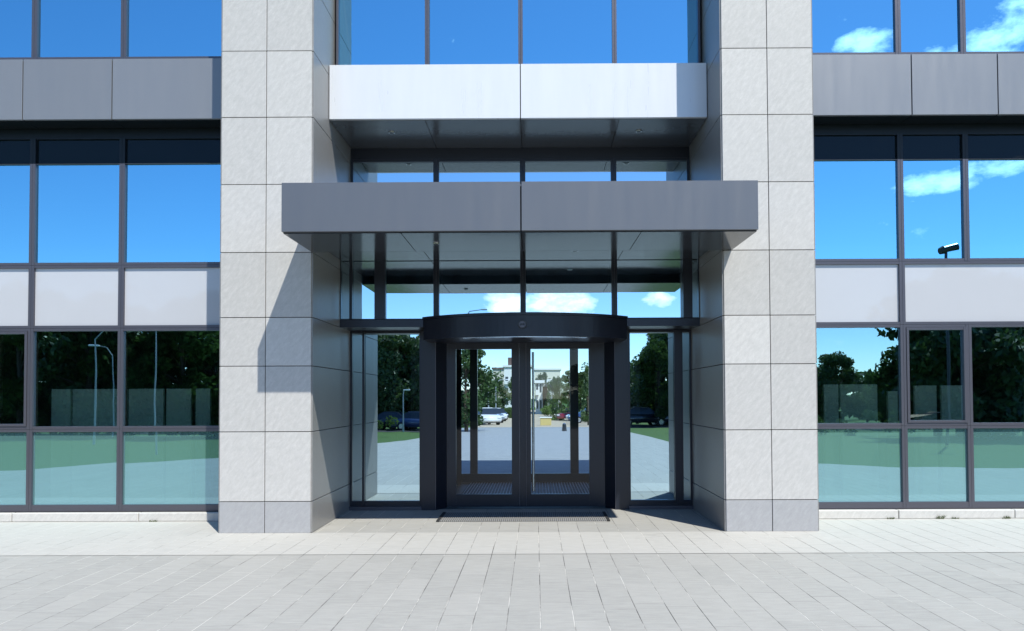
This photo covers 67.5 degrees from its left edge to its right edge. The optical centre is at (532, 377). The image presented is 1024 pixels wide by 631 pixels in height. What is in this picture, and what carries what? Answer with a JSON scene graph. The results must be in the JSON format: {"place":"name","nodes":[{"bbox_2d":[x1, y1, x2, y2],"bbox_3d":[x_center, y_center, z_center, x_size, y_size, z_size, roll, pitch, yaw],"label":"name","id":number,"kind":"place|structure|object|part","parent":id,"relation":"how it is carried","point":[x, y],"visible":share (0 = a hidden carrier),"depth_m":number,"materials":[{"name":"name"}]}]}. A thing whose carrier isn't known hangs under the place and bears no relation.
{"place":"outdoors","nodes":[
{"label":"outdoors","id":0,"kind":"place"},
{"bbox_2d":[0,509,1023,630],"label":"plaza paving","id":1,"kind":"structure","parent":0,"point":[951,591],"depth_m":6.38,"materials":[{"name":"grey stone"}]},
{"bbox_2d":[0,0,1023,532],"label":"office building","id":2,"kind":"structure","parent":1,"relation":"on","point":[272,266],"depth_m":10.09,"materials":[{"name":"stone"}]},
{"bbox_2d":[0,429,29,511],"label":"window","id":3,"kind":"structure","parent":2,"relation":"in","point":[14,443],"depth_m":10.09,"materials":[{"name":"glass"}]},
{"bbox_2d":[0,329,30,428],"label":"window","id":4,"kind":"structure","parent":2,"relation":"in","point":[14,343],"depth_m":10.12,"materials":[{"name":"glass"}]},
{"bbox_2d":[0,164,32,265],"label":"window","id":5,"kind":"structure","parent":2,"relation":"in","point":[16,180],"depth_m":10.18,"materials":[{"name":"glass"}]},
{"bbox_2d":[0,139,32,163],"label":"window","id":6,"kind":"structure","parent":2,"relation":"in","point":[12,151],"depth_m":10.20,"materials":[{"name":"black glass"}]},
{"bbox_2d":[0,0,34,59],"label":"window","id":7,"kind":"structure","parent":2,"relation":"in","point":[17,17],"depth_m":10.25,"materials":[{"name":"glass"}]},
{"bbox_2d":[28,429,119,511],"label":"window","id":8,"kind":"structure","parent":2,"relation":"in","point":[71,470],"depth_m":10.09,"materials":[{"name":"glass"}]},
{"bbox_2d":[29,328,120,428],"bbox_3d":[-6.028,0.020,10.142,1.187,1.327,0.110,0,-1,0],"label":"window","id":9,"kind":"structure","parent":2,"relation":"in","point":[75,372],"depth_m":10.12,"materials":[{"name":"glass"}]},
{"bbox_2d":[32,163,121,265],"bbox_3d":[-6.037,-2.157,10.198,1.187,1.352,0.110,0,-1,0],"label":"window","id":10,"kind":"structure","parent":2,"relation":"in","point":[77,208],"depth_m":10.18,"materials":[{"name":"glass"}]},
{"bbox_2d":[33,138,121,163],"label":"window","id":11,"kind":"structure","parent":2,"relation":"in","point":[56,150],"depth_m":10.20,"materials":[{"name":"black glass"}]},
{"bbox_2d":[34,0,123,59],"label":"window","id":12,"kind":"structure","parent":2,"relation":"in","point":[63,29],"depth_m":10.24,"materials":[{"name":"glass"}]},
{"bbox_2d":[119,428,219,510],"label":"window","id":13,"kind":"structure","parent":2,"relation":"in","point":[160,469],"depth_m":10.08,"materials":[{"name":"glass"}]},
{"bbox_2d":[120,328,220,428],"bbox_3d":[-4.503,0.013,10.136,1.857,1.327,0.110,0,-1,0],"label":"window","id":14,"kind":"structure","parent":2,"relation":"in","point":[169,377],"depth_m":10.12,"materials":[{"name":"glass"}]},
{"bbox_2d":[121,163,220,264],"bbox_3d":[-4.512,-2.163,10.192,1.857,1.352,0.110,0,-1,0],"label":"window","id":15,"kind":"structure","parent":2,"relation":"in","point":[171,211],"depth_m":10.17,"materials":[{"name":"glass"}]},
{"bbox_2d":[122,138,220,163],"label":"window","id":16,"kind":"structure","parent":2,"relation":"in","point":[134,150],"depth_m":10.19,"materials":[{"name":"black glass"}]},
{"bbox_2d":[123,0,221,58],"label":"window","id":17,"kind":"structure","parent":2,"relation":"in","point":[153,29],"depth_m":10.24,"materials":[{"name":"glass"}]},
{"bbox_2d":[336,0,426,64],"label":"window","id":18,"kind":"structure","parent":2,"relation":"in","point":[368,32],"depth_m":10.17,"materials":[{"name":"glass"}]},
{"bbox_2d":[350,331,420,506],"bbox_3d":[-2.095,0.616,10.982,1.022,2.545,0.110,0,-1,0],"label":"window","id":19,"kind":"structure","parent":2,"relation":"in","point":[392,358],"depth_m":10.96,"materials":[{"name":"clear glass"}]},
{"bbox_2d":[340,260,435,319],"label":"window","id":20,"kind":"structure","parent":2,"relation":"in","point":[410,285],"depth_m":10.44,"materials":[{"name":"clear glass"}]},
{"bbox_2d":[350,159,435,181],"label":"window","id":21,"kind":"structure","parent":2,"relation":"in","point":[361,170],"depth_m":11.05,"materials":[{"name":"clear glass"}]},
{"bbox_2d":[427,0,520,64],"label":"window","id":22,"kind":"structure","parent":2,"relation":"in","point":[458,31],"depth_m":10.17,"materials":[{"name":"glass"}]},
{"bbox_2d":[436,159,522,183],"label":"window","id":23,"kind":"structure","parent":2,"relation":"in","point":[447,170],"depth_m":11.05,"materials":[{"name":"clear glass"}]},
{"bbox_2d":[436,260,522,315],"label":"window","id":24,"kind":"structure","parent":2,"relation":"in","point":[462,286],"depth_m":10.43,"materials":[{"name":"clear glass"}]},
{"bbox_2d":[421,312,628,509],"bbox_3d":[-0.103,0.569,12.168,4.120,2.687,4.806,0,-1,0],"label":"revolving door","id":25,"kind":"structure","parent":2,"relation":"in","point":[605,336],"depth_m":11.08,"materials":[{"name":"metal"}]},
{"bbox_2d":[520,0,614,63],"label":"window","id":26,"kind":"structure","parent":2,"relation":"in","point":[552,31],"depth_m":10.17,"materials":[{"name":"glass"}]},
{"bbox_2d":[523,158,613,181],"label":"window","id":27,"kind":"structure","parent":2,"relation":"in","point":[542,169],"depth_m":11.04,"materials":[{"name":"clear glass"}]},
{"bbox_2d":[523,260,614,314],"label":"window","id":28,"kind":"structure","parent":2,"relation":"in","point":[568,286],"depth_m":10.43,"materials":[{"name":"clear glass"}]},
{"bbox_2d":[613,158,689,180],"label":"window","id":29,"kind":"structure","parent":2,"relation":"in","point":[625,169],"depth_m":11.04,"materials":[{"name":"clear glass"}]},
{"bbox_2d":[614,259,698,318],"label":"window","id":30,"kind":"structure","parent":2,"relation":"in","point":[643,288],"depth_m":10.42,"materials":[{"name":"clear glass"}]},
{"bbox_2d":[614,0,700,62],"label":"window","id":31,"kind":"structure","parent":2,"relation":"in","point":[645,31],"depth_m":10.16,"materials":[{"name":"glass"}]},
{"bbox_2d":[628,330,692,505],"bbox_3d":[1.818,0.599,10.967,0.907,2.545,0.110,0,-1,0],"label":"window","id":32,"kind":"structure","parent":2,"relation":"in","point":[651,448],"depth_m":10.95,"materials":[{"name":"clear glass"}]},
{"bbox_2d":[812,0,897,54],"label":"window","id":33,"kind":"structure","parent":2,"relation":"in","point":[839,27],"depth_m":10.20,"materials":[{"name":"glass"}]},
{"bbox_2d":[814,134,899,159],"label":"window","id":34,"kind":"structure","parent":2,"relation":"in","point":[826,146],"depth_m":10.16,"materials":[{"name":"black glass"}]},
{"bbox_2d":[814,159,901,261],"bbox_3d":[4.040,-2.200,10.160,1.642,1.352,0.110,0,-1,0],"label":"window","id":35,"kind":"structure","parent":2,"relation":"in","point":[858,202],"depth_m":10.14,"materials":[{"name":"glass"}]},
{"bbox_2d":[816,325,904,425],"bbox_3d":[4.050,-0.023,10.104,1.642,1.327,0.110,0,-1,0],"label":"window","id":36,"kind":"structure","parent":2,"relation":"in","point":[860,368],"depth_m":10.08,"materials":[{"name":"glass"}]},
{"bbox_2d":[816,426,905,508],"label":"window","id":37,"kind":"structure","parent":2,"relation":"in","point":[860,467],"depth_m":10.05,"materials":[{"name":"glass"}]},
{"bbox_2d":[898,0,962,53],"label":"window","id":38,"kind":"structure","parent":2,"relation":"in","point":[924,26],"depth_m":10.20,"materials":[{"name":"glass"}]},
{"bbox_2d":[900,133,964,158],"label":"window","id":39,"kind":"structure","parent":2,"relation":"in","point":[912,146],"depth_m":10.16,"materials":[{"name":"black glass"}]},
{"bbox_2d":[900,159,966,260],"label":"window","id":40,"kind":"structure","parent":2,"relation":"in","point":[933,191],"depth_m":10.13,"materials":[{"name":"glass"}]},
{"bbox_2d":[903,324,969,425],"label":"window","id":41,"kind":"structure","parent":2,"relation":"in","point":[936,357],"depth_m":10.07,"materials":[{"name":"glass"}]},
{"bbox_2d":[905,425,971,508],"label":"window","id":42,"kind":"structure","parent":2,"relation":"in","point":[937,458],"depth_m":10.05,"materials":[{"name":"glass"}]},
{"bbox_2d":[962,0,1023,53],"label":"window","id":43,"kind":"structure","parent":2,"relation":"in","point":[989,26],"depth_m":10.20,"materials":[{"name":"glass"}]},
{"bbox_2d":[965,159,1023,260],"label":"window","id":44,"kind":"structure","parent":2,"relation":"in","point":[994,187],"depth_m":10.13,"materials":[{"name":"glass"}]},
{"bbox_2d":[965,133,1023,158],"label":"window","id":45,"kind":"structure","parent":2,"relation":"in","point":[977,145],"depth_m":10.15,"materials":[{"name":"black glass"}]},
{"bbox_2d":[968,425,1023,507],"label":"window","id":46,"kind":"structure","parent":2,"relation":"in","point":[997,451],"depth_m":10.05,"materials":[{"name":"glass"}]},
{"bbox_2d":[969,324,1023,424],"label":"window","id":47,"kind":"structure","parent":2,"relation":"in","point":[996,351],"depth_m":10.07,"materials":[{"name":"glass"}]},
{"bbox_2d":[0,518,1023,555],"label":"border paving","id":48,"kind":"structure","parent":1,"relation":"on","point":[898,535],"depth_m":8.51,"materials":[{"name":"grey stone"}]},
{"bbox_2d":[436,511,609,521],"bbox_3d":[-0.120,1.850,10.172,2.230,0.016,0.730,0,-1,0],"label":"door mat","id":49,"kind":"object","parent":1,"relation":"on","point":[515,516],"depth_m":10.15,"materials":[{"name":"metal"}]},
{"bbox_2d":[461,427,588,472],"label":"plaza","id":50,"kind":"structure","parent":0,"point":[552,449],"depth_m":24.73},
{"bbox_2d":[461,349,503,431],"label":"tree","id":51,"kind":"object","parent":50,"relation":"on","point":[484,379],"visible":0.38,"depth_m":46.04,"materials":[{"name":"green plant"}]},
{"bbox_2d":[562,423,566,430],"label":"bollard","id":52,"kind":"object","parent":50,"relation":"on","point":[564,428],"visible":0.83,"depth_m":45.83,"materials":[{"name":"black plastic"}]},
{"bbox_2d":[461,349,588,398],"label":"sky","id":53,"kind":"structure","parent":0,"point":[543,358],"materials":[{"name":"blue"}]},
{"bbox_2d":[443,482,610,508],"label":"passage floor","id":54,"kind":"structure","parent":0,"point":[460,488],"depth_m":11.11,"materials":[{"name":"grey stone"}]},
{"bbox_2d":[461,482,588,493],"bbox_3d":[-0.090,1.921,12.736,2.170,0.012,3.000,0,-1,0],"label":"floor mat","id":55,"kind":"object","parent":54,"relation":"on","point":[540,487],"visible":0.36,"depth_m":13.31,"materials":[{"name":"black rubber"}]},
{"bbox_2d":[468,399,586,427],"bbox_3d":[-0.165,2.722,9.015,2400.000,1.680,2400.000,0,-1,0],"label":"ground","id":56,"kind":"structure","parent":0,"point":[531,408],"depth_m":271.54,"materials":[{"name":"green plant"}]},
{"bbox_2d":[480,373,502,408],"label":"tree","id":57,"kind":"object","parent":56,"relation":"on","point":[497,404],"visible":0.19,"depth_m":95.64,"materials":[{"name":"green plant"}]},
{"bbox_2d":[492,367,503,398],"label":"apartment block","id":58,"kind":"structure","parent":56,"relation":"on","point":[496,370],"depth_m":230.21,"materials":[{"name":"white paint"}]},
{"bbox_2d":[490,377,510,408],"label":"tree","id":59,"kind":"object","parent":56,"relation":"on","point":[504,392],"visible":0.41,"depth_m":119.87,"materials":[{"name":"green plant"}]},
{"bbox_2d":[503,358,531,407],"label":"apartment block","id":60,"kind":"structure","parent":56,"relation":"on","point":[508,371],"depth_m":205.17,"materials":[{"name":"white paint"}]},
{"bbox_2d":[534,368,561,406],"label":"flat block","id":61,"kind":"structure","parent":56,"relation":"on","point":[552,372],"depth_m":225.15,"materials":[{"name":"white paint"}]},
{"bbox_2d":[578,362,588,406],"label":"tree","id":62,"kind":"object","parent":56,"relation":"on","point":[580,374],"visible":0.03,"depth_m":79.96,"materials":[{"name":"green plant"}]},
{"bbox_2d":[478,410,588,426],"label":"street","id":63,"kind":"structure","parent":0,"point":[554,423],"depth_m":70.02,"materials":[{"name":"grey asphalt"}]},
{"bbox_2d":[478,407,501,424],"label":"parked car","id":64,"kind":"object","parent":63,"relation":"on","point":[489,414],"visible":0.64,"depth_m":64.32,"materials":[{"name":"metal"}]},
{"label":"windows","id":65,"kind":"part","parent":64,"relation":"part of","materials":[{"name":"black glass"}]},
{"bbox_2d":[485,408,504,422],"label":"parked car","id":66,"kind":"object","parent":63,"relation":"on","point":[497,411],"visible":0.26,"depth_m":75.00,"materials":[{"name":"silver metal"}]},
{"bbox_2d":[498,408,506,420],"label":"parked car","id":67,"kind":"object","parent":63,"relation":"on","point":[502,412],"visible":0.2,"depth_m":84.68,"materials":[{"name":"metal"}]},
{"bbox_2d":[504,407,511,417],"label":"hedge","id":68,"kind":"object","parent":63,"relation":"on","point":[508,410],"visible":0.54,"depth_m":109.58,"materials":[{"name":"green plant"}]},
{"bbox_2d":[507,377,511,400],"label":"tree","id":69,"kind":"object","parent":63,"relation":"on","point":[509,385],"visible":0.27,"depth_m":129.57,"materials":[{"name":"green plant"}]},
{"bbox_2d":[534,380,544,413],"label":"town house","id":70,"kind":"structure","parent":63,"relation":"on","point":[538,386],"depth_m":134.99,"materials":[{"name":"white paint"}]},
{"bbox_2d":[535,372,547,392],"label":"tree","id":71,"kind":"object","parent":63,"relation":"on","point":[543,376],"visible":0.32,"depth_m":149.55,"materials":[{"name":"green plant"}]},
{"bbox_2d":[542,384,547,411],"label":"town house","id":72,"kind":"structure","parent":63,"relation":"on","point":[544,392],"depth_m":140.03,"materials":[{"name":"beige paint"}]},
{"bbox_2d":[540,417,551,424],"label":"planter","id":73,"kind":"object","parent":63,"relation":"on","point":[545,420],"visible":0.95,"depth_m":61.92,"materials":[{"name":"yellow paint"}]},
{"bbox_2d":[545,377,559,415],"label":"tree","id":74,"kind":"object","parent":63,"relation":"on","point":[550,388],"visible":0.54,"depth_m":117.86,"materials":[{"name":"green plant"}]},
{"bbox_2d":[540,404,568,419],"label":"hedge","id":75,"kind":"object","parent":63,"relation":"on","point":[551,410],"visible":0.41,"depth_m":89.69,"materials":[{"name":"green plant"}]},
{"bbox_2d":[553,374,567,407],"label":"tree","id":76,"kind":"object","parent":63,"relation":"on","point":[558,389],"visible":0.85,"depth_m":99.63,"materials":[{"name":"green plant"}]},
{"bbox_2d":[557,408,578,420],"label":"parked car","id":77,"kind":"object","parent":63,"relation":"on","point":[560,416],"visible":0.22,"depth_m":86.27,"materials":[{"name":"metal"}]},
{"bbox_2d":[555,370,582,420],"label":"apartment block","id":78,"kind":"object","parent":63,"relation":"on","point":[566,379],"visible":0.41,"depth_m":87.92,"materials":[{"name":"white concrete"}]},
{"bbox_2d":[566,409,585,422],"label":"parked car","id":79,"kind":"object","parent":63,"relation":"on","point":[568,417],"visible":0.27,"depth_m":70.86,"materials":[{"name":"metal"}]},
{"bbox_2d":[578,378,584,411],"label":"tree","id":80,"kind":"object","parent":63,"relation":"on","point":[580,382],"visible":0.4,"depth_m":83.69,"materials":[{"name":"green plant"}]},
{"bbox_2d":[579,366,588,424],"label":"tree","id":81,"kind":"object","parent":63,"relation":"on","point":[584,414],"visible":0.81,"depth_m":61.88,"materials":[{"name":"green plant"}]},
{"bbox_2d":[546,379,560,414],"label":"town house","id":82,"kind":"structure","parent":0,"point":[547,380],"depth_m":130.01,"materials":[{"name":"white paint"}]}
]}

